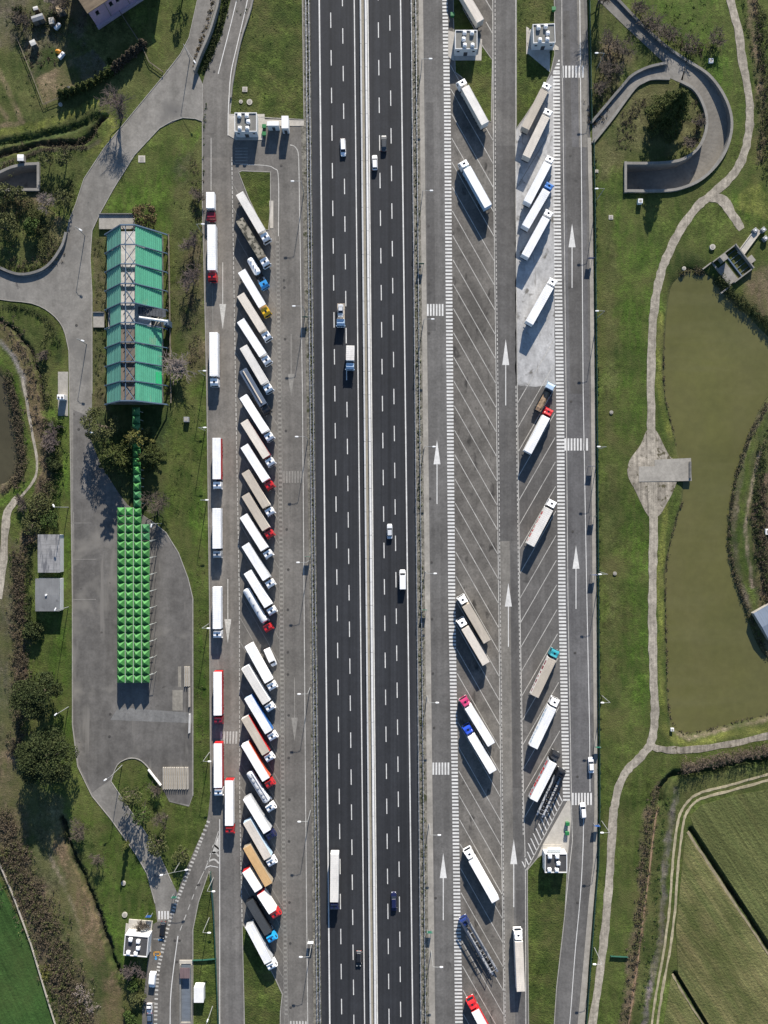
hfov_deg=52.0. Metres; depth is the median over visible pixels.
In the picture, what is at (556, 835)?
concrete apron
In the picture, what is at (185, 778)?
concrete barrier
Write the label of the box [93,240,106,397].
hall side weeds
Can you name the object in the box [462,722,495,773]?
articulated lorry
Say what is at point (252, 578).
articulated lorry
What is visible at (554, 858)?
service hut
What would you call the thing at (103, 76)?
cypress
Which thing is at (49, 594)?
equipment hut
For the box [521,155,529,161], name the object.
rear door
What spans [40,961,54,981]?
yellow scrub
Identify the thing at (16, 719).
brown scrub
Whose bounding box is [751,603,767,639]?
boundary hut
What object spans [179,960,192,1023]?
service ramp
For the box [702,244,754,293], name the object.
pump station
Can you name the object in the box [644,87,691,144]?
conifer tree
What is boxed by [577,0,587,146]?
lane patch
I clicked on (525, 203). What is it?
rear door
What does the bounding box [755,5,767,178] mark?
brown scrub
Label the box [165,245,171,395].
hall side weeds
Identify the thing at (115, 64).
cypress
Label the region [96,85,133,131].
bare tree
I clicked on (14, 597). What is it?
brown scrub
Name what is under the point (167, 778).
concrete barrier
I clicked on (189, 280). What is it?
bare tree
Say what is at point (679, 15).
grass tufts
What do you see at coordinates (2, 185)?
tree
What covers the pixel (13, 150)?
stream weeds
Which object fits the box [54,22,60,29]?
garden tank
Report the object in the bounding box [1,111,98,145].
stream bank scrub
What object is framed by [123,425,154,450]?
cedar tree
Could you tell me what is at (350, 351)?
box lorry
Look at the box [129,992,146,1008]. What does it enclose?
shrub
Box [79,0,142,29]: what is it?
pink house
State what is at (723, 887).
ditch bank
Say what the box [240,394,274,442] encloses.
articulated lorry
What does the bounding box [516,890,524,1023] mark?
lane patch
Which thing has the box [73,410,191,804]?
car park
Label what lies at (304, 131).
motorway verge
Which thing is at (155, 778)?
concrete barrier
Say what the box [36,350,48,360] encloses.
bare tree
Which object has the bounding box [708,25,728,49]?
bare tree
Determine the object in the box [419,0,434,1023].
verge path
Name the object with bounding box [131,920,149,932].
bare tree
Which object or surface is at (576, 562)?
road markings
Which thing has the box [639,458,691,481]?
jetty
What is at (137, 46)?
cypress
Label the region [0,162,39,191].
underpass ramp
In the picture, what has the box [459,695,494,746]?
articulated lorry
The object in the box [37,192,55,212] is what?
bare tree
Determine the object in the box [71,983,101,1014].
pale scrub
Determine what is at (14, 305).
green scrub
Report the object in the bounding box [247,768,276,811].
tank lorry
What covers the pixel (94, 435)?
tree
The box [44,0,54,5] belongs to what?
bare tree
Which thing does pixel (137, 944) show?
service hut
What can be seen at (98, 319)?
entrance slab
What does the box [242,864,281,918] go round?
road train
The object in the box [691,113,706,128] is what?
bare tree
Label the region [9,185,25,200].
tree
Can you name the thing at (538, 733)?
articulated lorry
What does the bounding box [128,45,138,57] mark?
cypress
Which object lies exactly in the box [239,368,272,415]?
tipper lorry
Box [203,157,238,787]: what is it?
lane
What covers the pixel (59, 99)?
grass tufts
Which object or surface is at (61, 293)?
access road
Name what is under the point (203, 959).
fence
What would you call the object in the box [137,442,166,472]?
cedar tree
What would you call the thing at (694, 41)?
bare tree
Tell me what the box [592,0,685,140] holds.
loop road
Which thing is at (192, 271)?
verge shrubs
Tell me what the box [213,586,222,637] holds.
articulated lorry
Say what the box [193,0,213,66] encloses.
wall weeds
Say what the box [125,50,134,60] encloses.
cypress
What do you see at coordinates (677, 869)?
field track
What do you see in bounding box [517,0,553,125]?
grass island
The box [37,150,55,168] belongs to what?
tree
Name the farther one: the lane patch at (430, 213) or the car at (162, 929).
the lane patch at (430, 213)
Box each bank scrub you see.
[0,143,87,168]
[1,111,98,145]
[1,199,65,272]
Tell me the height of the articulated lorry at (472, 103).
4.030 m
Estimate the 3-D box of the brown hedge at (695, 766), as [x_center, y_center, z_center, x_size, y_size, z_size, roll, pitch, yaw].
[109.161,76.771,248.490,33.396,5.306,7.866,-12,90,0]
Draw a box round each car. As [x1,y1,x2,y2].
[147,1003,152,1012]
[147,1013,152,1023]
[159,921,166,938]
[338,304,343,317]
[340,138,345,156]
[356,950,361,965]
[372,155,377,169]
[381,135,386,151]
[387,524,392,538]
[391,891,396,910]
[579,802,585,818]
[587,757,593,772]
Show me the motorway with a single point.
(385, 310)
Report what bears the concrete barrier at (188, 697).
on the car park
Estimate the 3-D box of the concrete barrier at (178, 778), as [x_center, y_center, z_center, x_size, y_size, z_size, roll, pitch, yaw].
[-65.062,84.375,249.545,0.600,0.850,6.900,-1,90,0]
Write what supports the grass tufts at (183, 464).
on the ground
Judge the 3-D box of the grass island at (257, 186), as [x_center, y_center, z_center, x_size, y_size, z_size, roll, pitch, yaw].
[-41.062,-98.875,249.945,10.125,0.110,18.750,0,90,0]
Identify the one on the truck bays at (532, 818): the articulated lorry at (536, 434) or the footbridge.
the articulated lorry at (536, 434)
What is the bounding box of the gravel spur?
[709,194,743,230]
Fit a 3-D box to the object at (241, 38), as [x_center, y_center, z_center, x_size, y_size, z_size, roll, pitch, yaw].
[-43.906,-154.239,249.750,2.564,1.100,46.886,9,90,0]
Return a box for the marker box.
[637,199,642,204]
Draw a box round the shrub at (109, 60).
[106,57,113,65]
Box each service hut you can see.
[123,919,152,956]
[234,112,258,136]
[454,30,476,55]
[531,23,555,49]
[543,844,566,872]
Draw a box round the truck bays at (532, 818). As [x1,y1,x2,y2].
[518,390,562,849]
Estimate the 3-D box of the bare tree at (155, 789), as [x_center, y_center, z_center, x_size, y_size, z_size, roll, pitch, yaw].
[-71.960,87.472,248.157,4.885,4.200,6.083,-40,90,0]
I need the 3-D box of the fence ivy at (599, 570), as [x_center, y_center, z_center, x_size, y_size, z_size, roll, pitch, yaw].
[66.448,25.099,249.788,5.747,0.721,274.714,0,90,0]
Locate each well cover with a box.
[138,156,144,162]
[709,244,715,249]
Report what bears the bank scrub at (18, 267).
on the ground
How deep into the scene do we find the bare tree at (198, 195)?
247.84 m
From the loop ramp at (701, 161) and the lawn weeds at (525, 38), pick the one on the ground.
the loop ramp at (701, 161)
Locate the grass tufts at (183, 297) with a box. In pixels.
[171,200,203,373]
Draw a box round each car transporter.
[459,914,497,974]
[536,766,565,817]
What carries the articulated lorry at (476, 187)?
on the truck bays at (484, 32)
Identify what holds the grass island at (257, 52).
on the rest area at (275, 149)
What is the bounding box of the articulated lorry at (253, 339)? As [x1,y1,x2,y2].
[237,318,272,366]
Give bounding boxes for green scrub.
[0,303,61,345]
[19,544,36,622]
[49,417,68,530]
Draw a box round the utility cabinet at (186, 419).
[184,417,189,421]
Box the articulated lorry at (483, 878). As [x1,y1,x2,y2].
[463,845,498,902]
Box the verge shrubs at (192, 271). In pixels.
[182,158,203,366]
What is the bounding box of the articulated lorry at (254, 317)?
[237,293,272,342]
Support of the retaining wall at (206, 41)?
on the ground
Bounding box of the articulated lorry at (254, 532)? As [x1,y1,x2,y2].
[240,514,273,559]
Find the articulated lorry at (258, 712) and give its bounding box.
[245,693,278,741]
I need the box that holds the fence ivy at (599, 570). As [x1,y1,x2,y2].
[585,158,601,1022]
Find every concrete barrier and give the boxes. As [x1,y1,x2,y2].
[148,769,161,785]
[163,767,164,789]
[165,767,166,789]
[167,767,168,789]
[169,767,170,789]
[171,767,173,789]
[174,767,175,788]
[176,767,177,788]
[178,767,179,789]
[180,767,181,789]
[182,767,183,788]
[184,666,185,686]
[184,767,186,789]
[186,666,187,686]
[187,767,188,789]
[188,666,189,686]
[188,688,189,706]
[188,714,190,732]
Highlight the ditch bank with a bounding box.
[672,831,767,1023]
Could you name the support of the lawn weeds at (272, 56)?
on the grass island at (257, 52)
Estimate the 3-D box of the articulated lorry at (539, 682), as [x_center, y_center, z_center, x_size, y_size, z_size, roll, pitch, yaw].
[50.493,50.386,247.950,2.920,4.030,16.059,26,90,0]
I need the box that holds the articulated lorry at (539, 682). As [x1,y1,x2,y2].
[529,647,559,697]
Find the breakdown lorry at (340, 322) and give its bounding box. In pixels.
[336,303,344,327]
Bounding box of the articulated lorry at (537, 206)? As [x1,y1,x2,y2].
[520,181,553,232]
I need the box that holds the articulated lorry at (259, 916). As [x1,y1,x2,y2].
[246,895,277,942]
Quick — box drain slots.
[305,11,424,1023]
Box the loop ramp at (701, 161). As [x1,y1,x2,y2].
[624,59,732,192]
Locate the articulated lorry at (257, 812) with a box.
[243,792,276,839]
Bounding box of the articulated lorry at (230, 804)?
[225,778,234,832]
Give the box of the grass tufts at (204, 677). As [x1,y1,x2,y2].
[194,554,208,771]
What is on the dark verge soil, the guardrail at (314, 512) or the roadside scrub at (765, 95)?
the guardrail at (314, 512)
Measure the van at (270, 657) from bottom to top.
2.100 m
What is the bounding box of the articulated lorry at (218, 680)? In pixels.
[213,670,223,723]
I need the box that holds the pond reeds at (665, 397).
[663,347,675,442]
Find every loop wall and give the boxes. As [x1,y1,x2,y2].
[590,62,666,123]
[591,77,669,143]
[616,0,686,61]
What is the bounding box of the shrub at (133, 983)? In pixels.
[124,977,139,992]
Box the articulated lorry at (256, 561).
[242,542,275,588]
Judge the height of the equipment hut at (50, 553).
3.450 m
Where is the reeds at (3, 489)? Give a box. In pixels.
[2,472,17,493]
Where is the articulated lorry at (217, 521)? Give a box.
[212,508,222,557]
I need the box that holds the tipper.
[533,381,555,412]
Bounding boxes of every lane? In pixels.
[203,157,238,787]
[218,819,242,1023]
[562,0,591,802]
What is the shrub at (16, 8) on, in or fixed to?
on the ground
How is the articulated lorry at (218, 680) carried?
on the lane at (221, 412)
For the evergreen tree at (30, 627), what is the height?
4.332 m
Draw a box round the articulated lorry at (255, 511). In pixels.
[242,493,275,538]
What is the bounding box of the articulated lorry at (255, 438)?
[241,419,275,467]
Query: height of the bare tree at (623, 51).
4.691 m
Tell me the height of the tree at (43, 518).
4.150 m
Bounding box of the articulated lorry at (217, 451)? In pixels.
[212,438,222,489]
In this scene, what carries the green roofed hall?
on the ground
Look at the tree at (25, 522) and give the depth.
247.54 m
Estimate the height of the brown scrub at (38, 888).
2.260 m
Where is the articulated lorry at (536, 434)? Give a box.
[523,407,552,454]
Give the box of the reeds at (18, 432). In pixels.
[2,370,26,483]
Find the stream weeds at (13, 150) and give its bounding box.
[0,127,98,157]
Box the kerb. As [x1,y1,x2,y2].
[0,0,567,1023]
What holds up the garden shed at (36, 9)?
on the ground
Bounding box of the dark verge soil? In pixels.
[307,0,420,1023]
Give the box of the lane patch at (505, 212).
[494,146,518,543]
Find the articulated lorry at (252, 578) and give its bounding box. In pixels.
[244,569,277,615]
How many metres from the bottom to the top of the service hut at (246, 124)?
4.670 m
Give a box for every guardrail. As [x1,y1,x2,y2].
[305,0,317,1020]
[308,0,320,1020]
[411,3,420,1020]
[415,0,425,1023]
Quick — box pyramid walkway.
[132,407,143,506]
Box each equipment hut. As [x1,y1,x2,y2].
[35,578,63,610]
[38,534,63,572]
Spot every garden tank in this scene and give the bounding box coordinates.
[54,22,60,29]
[58,51,64,59]
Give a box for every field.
[0,883,53,1023]
[664,977,699,1023]
[676,835,767,1023]
[690,789,767,938]
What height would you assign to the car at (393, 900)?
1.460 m
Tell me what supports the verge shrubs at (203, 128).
on the ground
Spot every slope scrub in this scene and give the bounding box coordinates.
[0,174,60,260]
[7,615,32,751]
[35,330,53,410]
[35,415,63,531]
[37,179,79,206]
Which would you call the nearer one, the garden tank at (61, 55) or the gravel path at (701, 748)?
the garden tank at (61, 55)
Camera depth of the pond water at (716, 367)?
251.05 m
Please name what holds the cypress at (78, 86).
on the ground
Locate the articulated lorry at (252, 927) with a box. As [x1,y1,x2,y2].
[245,918,277,969]
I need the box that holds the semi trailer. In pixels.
[243,840,272,886]
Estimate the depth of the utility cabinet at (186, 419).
248.70 m
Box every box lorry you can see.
[206,192,216,221]
[345,346,354,370]
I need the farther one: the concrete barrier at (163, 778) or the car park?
the car park
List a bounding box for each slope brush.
[585,47,637,127]
[614,97,648,149]
[630,6,720,59]
[690,101,701,141]
[751,440,767,596]
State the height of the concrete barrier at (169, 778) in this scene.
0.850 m
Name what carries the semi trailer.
on the rest area at (275, 149)
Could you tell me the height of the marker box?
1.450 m
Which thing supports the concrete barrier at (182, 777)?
on the car park
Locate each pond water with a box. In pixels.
[0,376,15,484]
[664,270,767,732]
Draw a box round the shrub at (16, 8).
[11,6,22,18]
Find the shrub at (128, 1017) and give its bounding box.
[123,1010,136,1023]
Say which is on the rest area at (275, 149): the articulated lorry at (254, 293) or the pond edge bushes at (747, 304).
the articulated lorry at (254, 293)
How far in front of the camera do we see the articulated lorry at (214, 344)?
245.97 m
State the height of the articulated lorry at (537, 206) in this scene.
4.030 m
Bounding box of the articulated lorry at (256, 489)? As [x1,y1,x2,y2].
[242,470,275,516]
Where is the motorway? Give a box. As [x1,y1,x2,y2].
[310,0,419,1023]
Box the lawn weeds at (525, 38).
[517,0,549,76]
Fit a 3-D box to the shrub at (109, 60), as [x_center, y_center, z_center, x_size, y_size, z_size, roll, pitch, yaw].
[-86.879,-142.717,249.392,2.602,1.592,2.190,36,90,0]
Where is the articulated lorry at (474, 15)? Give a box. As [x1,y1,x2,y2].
[459,0,483,29]
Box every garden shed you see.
[17,154,25,162]
[29,39,38,49]
[31,13,46,25]
[33,6,39,13]
[48,17,55,26]
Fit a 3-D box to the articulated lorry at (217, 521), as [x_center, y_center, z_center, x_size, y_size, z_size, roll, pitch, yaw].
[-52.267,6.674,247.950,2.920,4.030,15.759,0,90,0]
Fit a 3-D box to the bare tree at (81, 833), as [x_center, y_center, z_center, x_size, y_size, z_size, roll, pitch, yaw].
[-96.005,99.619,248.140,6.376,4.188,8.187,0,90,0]
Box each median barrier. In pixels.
[359,0,371,1023]
[365,0,376,1023]
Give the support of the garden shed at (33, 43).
on the ground
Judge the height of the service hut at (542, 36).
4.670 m
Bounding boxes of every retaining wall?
[0,232,67,275]
[193,0,220,73]
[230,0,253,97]
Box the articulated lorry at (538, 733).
[528,695,559,748]
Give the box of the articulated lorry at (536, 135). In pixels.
[521,108,552,162]
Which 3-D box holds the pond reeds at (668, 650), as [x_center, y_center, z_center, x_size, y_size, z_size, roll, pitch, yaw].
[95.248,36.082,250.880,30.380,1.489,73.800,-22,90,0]
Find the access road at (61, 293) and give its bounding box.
[0,0,216,921]
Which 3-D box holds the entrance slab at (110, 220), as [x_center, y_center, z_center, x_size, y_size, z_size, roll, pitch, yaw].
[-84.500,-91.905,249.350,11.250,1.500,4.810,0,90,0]
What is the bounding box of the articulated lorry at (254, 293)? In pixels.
[238,269,271,318]
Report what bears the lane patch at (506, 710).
on the rest area at (442, 785)
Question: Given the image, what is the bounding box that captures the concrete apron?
[124,27,570,951]
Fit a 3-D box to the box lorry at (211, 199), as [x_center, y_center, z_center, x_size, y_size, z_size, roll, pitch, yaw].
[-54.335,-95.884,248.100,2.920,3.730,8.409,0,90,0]
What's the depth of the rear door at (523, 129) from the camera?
247.45 m
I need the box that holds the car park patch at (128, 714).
[111,707,192,722]
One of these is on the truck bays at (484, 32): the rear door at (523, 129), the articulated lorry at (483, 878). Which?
the articulated lorry at (483, 878)
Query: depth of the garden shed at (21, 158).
248.39 m
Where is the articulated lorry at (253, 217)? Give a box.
[236,191,271,244]
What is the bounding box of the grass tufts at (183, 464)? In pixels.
[169,408,203,518]
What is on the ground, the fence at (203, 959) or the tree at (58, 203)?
the tree at (58, 203)
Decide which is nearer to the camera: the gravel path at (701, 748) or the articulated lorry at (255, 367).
the articulated lorry at (255, 367)
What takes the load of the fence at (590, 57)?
on the ground
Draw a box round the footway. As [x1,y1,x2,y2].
[577,138,597,1023]
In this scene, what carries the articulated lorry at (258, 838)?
on the rest area at (275, 149)
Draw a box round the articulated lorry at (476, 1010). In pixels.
[466,994,488,1023]
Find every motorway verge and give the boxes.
[301,0,320,1023]
[410,0,428,1023]
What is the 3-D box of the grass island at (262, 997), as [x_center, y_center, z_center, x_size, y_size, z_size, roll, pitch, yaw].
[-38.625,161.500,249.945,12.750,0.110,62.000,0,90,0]
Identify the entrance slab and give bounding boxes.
[93,312,104,326]
[98,213,134,228]
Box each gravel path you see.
[588,0,753,1023]
[652,732,767,753]
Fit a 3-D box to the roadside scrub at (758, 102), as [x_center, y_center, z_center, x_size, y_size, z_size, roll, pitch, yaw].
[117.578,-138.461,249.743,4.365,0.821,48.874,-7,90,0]
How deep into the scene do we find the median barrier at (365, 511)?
249.05 m
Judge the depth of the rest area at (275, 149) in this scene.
249.97 m
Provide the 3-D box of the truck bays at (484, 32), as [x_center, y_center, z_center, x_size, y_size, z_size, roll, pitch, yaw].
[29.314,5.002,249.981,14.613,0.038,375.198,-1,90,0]
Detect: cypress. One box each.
[56,88,66,101]
[63,87,72,98]
[70,86,77,95]
[74,82,84,93]
[80,80,89,91]
[86,77,97,88]
[93,75,100,82]
[98,70,110,82]
[105,68,112,77]
[110,65,116,75]
[112,60,121,72]
[117,57,124,69]
[121,54,129,64]
[121,840,129,851]
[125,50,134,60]
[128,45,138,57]
[135,43,141,52]
[138,38,147,49]
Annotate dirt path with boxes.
[0,378,37,598]
[628,807,658,1023]
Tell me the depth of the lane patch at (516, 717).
249.96 m
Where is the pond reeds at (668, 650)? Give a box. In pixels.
[664,502,766,733]
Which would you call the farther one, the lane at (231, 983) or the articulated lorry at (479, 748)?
the lane at (231, 983)
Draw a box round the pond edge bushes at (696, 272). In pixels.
[679,265,705,277]
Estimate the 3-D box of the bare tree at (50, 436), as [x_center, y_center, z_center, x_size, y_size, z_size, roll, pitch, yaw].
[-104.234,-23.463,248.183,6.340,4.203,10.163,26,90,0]
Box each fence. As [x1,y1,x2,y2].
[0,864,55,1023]
[15,35,75,104]
[119,10,163,72]
[168,233,171,402]
[192,958,214,960]
[210,872,218,1023]
[585,139,600,1023]
[589,0,592,123]
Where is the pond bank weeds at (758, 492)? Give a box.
[751,427,767,566]
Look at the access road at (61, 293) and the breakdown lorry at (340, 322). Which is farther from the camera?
the access road at (61, 293)
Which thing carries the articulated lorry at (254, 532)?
on the rest area at (275, 149)
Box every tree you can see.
[0,182,15,203]
[0,212,19,241]
[7,671,62,720]
[8,9,32,31]
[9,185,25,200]
[13,492,27,513]
[13,724,79,786]
[20,512,43,535]
[22,217,39,235]
[22,620,43,641]
[25,492,52,515]
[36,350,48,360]
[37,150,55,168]
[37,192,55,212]
[38,509,58,529]
[39,420,63,453]
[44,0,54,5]
[50,0,71,16]
[54,188,73,207]
[55,147,72,167]
[69,817,84,840]
[79,406,119,441]
[88,853,105,869]
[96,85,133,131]
[98,439,134,475]
[118,786,141,806]
[119,961,146,981]
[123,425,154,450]
[130,802,151,825]
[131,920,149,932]
[132,203,156,227]
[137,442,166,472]
[138,491,170,516]
[146,830,168,856]
[147,782,162,797]
[152,810,168,828]
[161,351,196,382]
[171,845,189,862]
[177,258,203,291]
[178,230,197,251]
[189,187,205,204]
[591,79,610,94]
[596,0,612,11]
[598,57,625,79]
[599,25,625,49]
[609,34,636,59]
[630,0,654,14]
[638,5,667,37]
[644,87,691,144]
[654,23,681,42]
[681,32,700,54]
[682,136,697,149]
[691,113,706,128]
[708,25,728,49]
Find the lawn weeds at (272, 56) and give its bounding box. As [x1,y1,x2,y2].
[236,0,302,114]
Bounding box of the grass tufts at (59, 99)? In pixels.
[3,82,88,118]
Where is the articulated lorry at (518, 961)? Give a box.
[513,926,524,991]
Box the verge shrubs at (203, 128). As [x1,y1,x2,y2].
[203,103,207,174]
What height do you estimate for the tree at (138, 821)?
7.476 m
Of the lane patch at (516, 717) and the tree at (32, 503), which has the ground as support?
the tree at (32, 503)
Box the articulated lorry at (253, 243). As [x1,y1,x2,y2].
[236,218,270,269]
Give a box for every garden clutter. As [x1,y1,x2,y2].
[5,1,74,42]
[20,4,79,47]
[21,41,58,75]
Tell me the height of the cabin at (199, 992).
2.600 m
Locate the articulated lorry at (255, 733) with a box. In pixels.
[241,713,275,761]
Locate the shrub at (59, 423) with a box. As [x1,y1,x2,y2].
[52,419,63,428]
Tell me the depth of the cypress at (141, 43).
248.21 m
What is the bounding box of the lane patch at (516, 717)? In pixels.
[510,551,522,787]
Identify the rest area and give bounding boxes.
[142,0,312,1023]
[423,0,593,1023]
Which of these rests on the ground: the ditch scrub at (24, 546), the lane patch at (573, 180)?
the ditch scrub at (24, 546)
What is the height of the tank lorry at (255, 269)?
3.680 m
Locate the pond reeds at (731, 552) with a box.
[726,402,767,656]
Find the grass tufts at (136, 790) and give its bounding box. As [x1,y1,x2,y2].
[117,766,155,819]
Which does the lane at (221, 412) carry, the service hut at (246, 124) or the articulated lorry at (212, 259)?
the articulated lorry at (212, 259)
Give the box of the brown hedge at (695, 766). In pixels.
[680,741,767,774]
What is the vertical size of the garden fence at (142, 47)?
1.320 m
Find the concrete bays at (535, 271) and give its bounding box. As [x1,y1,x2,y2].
[515,75,555,386]
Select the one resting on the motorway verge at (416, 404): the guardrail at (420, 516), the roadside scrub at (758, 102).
the guardrail at (420, 516)
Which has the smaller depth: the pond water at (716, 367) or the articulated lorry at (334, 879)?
the articulated lorry at (334, 879)
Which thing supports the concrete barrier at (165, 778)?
on the car park
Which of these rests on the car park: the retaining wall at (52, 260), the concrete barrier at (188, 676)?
the concrete barrier at (188, 676)
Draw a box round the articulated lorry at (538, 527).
[525,498,556,546]
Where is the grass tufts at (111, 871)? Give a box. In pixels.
[79,819,149,913]
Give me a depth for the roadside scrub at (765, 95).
249.73 m
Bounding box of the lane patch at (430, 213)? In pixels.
[426,102,435,330]
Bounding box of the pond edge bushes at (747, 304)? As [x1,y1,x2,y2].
[715,272,767,330]
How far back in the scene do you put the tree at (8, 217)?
246.65 m
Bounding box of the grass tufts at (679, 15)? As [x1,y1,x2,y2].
[665,0,705,29]
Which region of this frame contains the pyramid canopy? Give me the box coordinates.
[117,507,156,682]
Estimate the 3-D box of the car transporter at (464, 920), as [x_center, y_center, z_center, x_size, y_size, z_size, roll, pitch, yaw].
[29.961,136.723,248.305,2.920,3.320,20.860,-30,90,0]
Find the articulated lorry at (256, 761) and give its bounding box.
[241,739,275,787]
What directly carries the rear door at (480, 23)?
in the articulated lorry at (474, 15)
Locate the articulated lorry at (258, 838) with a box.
[243,815,277,866]
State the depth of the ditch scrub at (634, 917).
249.78 m
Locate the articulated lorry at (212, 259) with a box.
[207,225,217,282]
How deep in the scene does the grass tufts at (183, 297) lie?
249.98 m
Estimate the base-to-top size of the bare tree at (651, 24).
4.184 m
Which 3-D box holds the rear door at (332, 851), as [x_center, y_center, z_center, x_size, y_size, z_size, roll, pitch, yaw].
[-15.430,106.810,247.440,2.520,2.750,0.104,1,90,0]
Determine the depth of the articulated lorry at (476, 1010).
246.37 m
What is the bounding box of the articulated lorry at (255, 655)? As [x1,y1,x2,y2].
[245,641,277,690]
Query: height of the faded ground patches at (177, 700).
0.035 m
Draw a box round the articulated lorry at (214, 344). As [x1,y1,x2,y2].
[209,332,219,387]
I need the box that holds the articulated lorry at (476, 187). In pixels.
[458,160,491,211]
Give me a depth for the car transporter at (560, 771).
248.69 m
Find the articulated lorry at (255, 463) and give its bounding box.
[241,444,275,490]
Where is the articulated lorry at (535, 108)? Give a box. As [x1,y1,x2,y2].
[520,82,551,134]
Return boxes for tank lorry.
[243,587,273,632]
[247,257,269,290]
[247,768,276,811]
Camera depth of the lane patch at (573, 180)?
249.96 m
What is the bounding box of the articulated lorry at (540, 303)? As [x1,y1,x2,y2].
[524,277,557,326]
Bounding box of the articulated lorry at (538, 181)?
[522,155,554,207]
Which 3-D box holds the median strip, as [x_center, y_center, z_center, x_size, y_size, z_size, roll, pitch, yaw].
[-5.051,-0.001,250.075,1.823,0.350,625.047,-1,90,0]
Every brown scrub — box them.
[0,805,31,868]
[0,841,96,1023]
[2,607,28,757]
[5,546,28,623]
[749,476,767,604]
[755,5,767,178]
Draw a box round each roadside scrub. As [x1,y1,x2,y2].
[741,1,761,152]
[749,0,767,165]
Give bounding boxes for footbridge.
[737,230,761,254]
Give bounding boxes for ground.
[0,0,767,1023]
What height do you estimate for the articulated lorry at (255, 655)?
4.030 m
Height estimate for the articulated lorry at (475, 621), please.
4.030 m
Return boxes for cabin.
[194,982,204,1002]
[267,121,279,130]
[281,116,289,133]
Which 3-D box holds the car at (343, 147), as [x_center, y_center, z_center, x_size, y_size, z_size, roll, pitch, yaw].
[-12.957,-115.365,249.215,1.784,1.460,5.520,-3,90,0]
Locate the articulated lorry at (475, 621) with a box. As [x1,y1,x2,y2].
[456,594,490,642]
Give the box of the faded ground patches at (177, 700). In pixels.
[172,666,182,710]
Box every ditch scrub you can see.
[0,315,48,429]
[4,417,55,687]
[74,848,126,1018]
[620,786,661,1022]
[632,796,659,952]
[636,798,671,1008]
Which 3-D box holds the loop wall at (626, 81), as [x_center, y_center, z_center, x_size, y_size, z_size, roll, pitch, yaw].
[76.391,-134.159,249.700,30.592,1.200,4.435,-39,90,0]
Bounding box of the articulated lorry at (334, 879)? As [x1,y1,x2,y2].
[330,849,338,909]
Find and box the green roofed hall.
[104,224,171,405]
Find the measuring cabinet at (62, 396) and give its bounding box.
[57,372,67,415]
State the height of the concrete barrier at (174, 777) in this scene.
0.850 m
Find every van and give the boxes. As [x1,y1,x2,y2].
[148,971,156,987]
[264,647,276,666]
[399,570,405,588]
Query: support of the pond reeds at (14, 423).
on the ground
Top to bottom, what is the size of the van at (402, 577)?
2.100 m
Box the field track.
[651,773,767,1023]
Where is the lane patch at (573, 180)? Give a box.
[563,11,583,393]
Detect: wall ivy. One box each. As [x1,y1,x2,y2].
[7,243,60,270]
[200,0,229,70]
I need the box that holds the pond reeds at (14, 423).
[2,376,29,489]
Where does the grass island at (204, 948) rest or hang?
on the rest area at (275, 149)
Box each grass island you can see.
[193,874,217,1023]
[230,0,303,118]
[239,171,269,229]
[243,926,281,1023]
[454,0,491,120]
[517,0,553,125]
[528,855,566,1023]
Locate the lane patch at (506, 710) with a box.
[499,541,514,1023]
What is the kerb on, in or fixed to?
on the ground
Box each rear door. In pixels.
[331,850,338,853]
[476,19,483,27]
[520,127,528,133]
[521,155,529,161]
[522,201,530,206]
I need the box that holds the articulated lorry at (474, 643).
[456,616,489,665]
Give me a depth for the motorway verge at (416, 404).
249.93 m
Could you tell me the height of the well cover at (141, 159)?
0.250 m
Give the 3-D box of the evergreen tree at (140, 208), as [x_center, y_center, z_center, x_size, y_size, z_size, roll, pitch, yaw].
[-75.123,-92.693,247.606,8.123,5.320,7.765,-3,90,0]
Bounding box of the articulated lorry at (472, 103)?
[456,79,488,130]
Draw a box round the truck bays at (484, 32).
[448,0,504,1023]
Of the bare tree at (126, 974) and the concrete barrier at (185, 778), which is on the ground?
the bare tree at (126, 974)
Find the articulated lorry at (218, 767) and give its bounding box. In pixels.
[214,740,223,795]
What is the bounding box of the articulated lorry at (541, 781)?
[528,749,559,801]
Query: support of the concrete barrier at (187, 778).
on the car park
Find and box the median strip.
[361,0,373,1023]
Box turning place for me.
[627,429,676,515]
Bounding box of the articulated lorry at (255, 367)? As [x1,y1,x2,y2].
[240,345,273,394]
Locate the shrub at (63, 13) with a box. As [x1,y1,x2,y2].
[55,6,66,17]
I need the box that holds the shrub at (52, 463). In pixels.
[45,456,62,471]
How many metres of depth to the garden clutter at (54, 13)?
249.79 m
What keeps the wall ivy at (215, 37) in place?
attached to the retaining wall at (206, 41)
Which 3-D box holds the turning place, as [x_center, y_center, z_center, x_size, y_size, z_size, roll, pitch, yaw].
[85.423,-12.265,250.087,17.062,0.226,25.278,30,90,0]
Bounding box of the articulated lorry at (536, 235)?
[520,209,553,260]
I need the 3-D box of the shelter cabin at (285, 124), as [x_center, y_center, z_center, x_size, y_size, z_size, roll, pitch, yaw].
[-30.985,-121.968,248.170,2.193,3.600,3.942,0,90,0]
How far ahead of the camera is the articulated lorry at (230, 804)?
245.97 m
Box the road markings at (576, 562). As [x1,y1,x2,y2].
[158,0,591,1023]
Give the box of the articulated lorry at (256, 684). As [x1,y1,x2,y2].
[241,663,275,711]

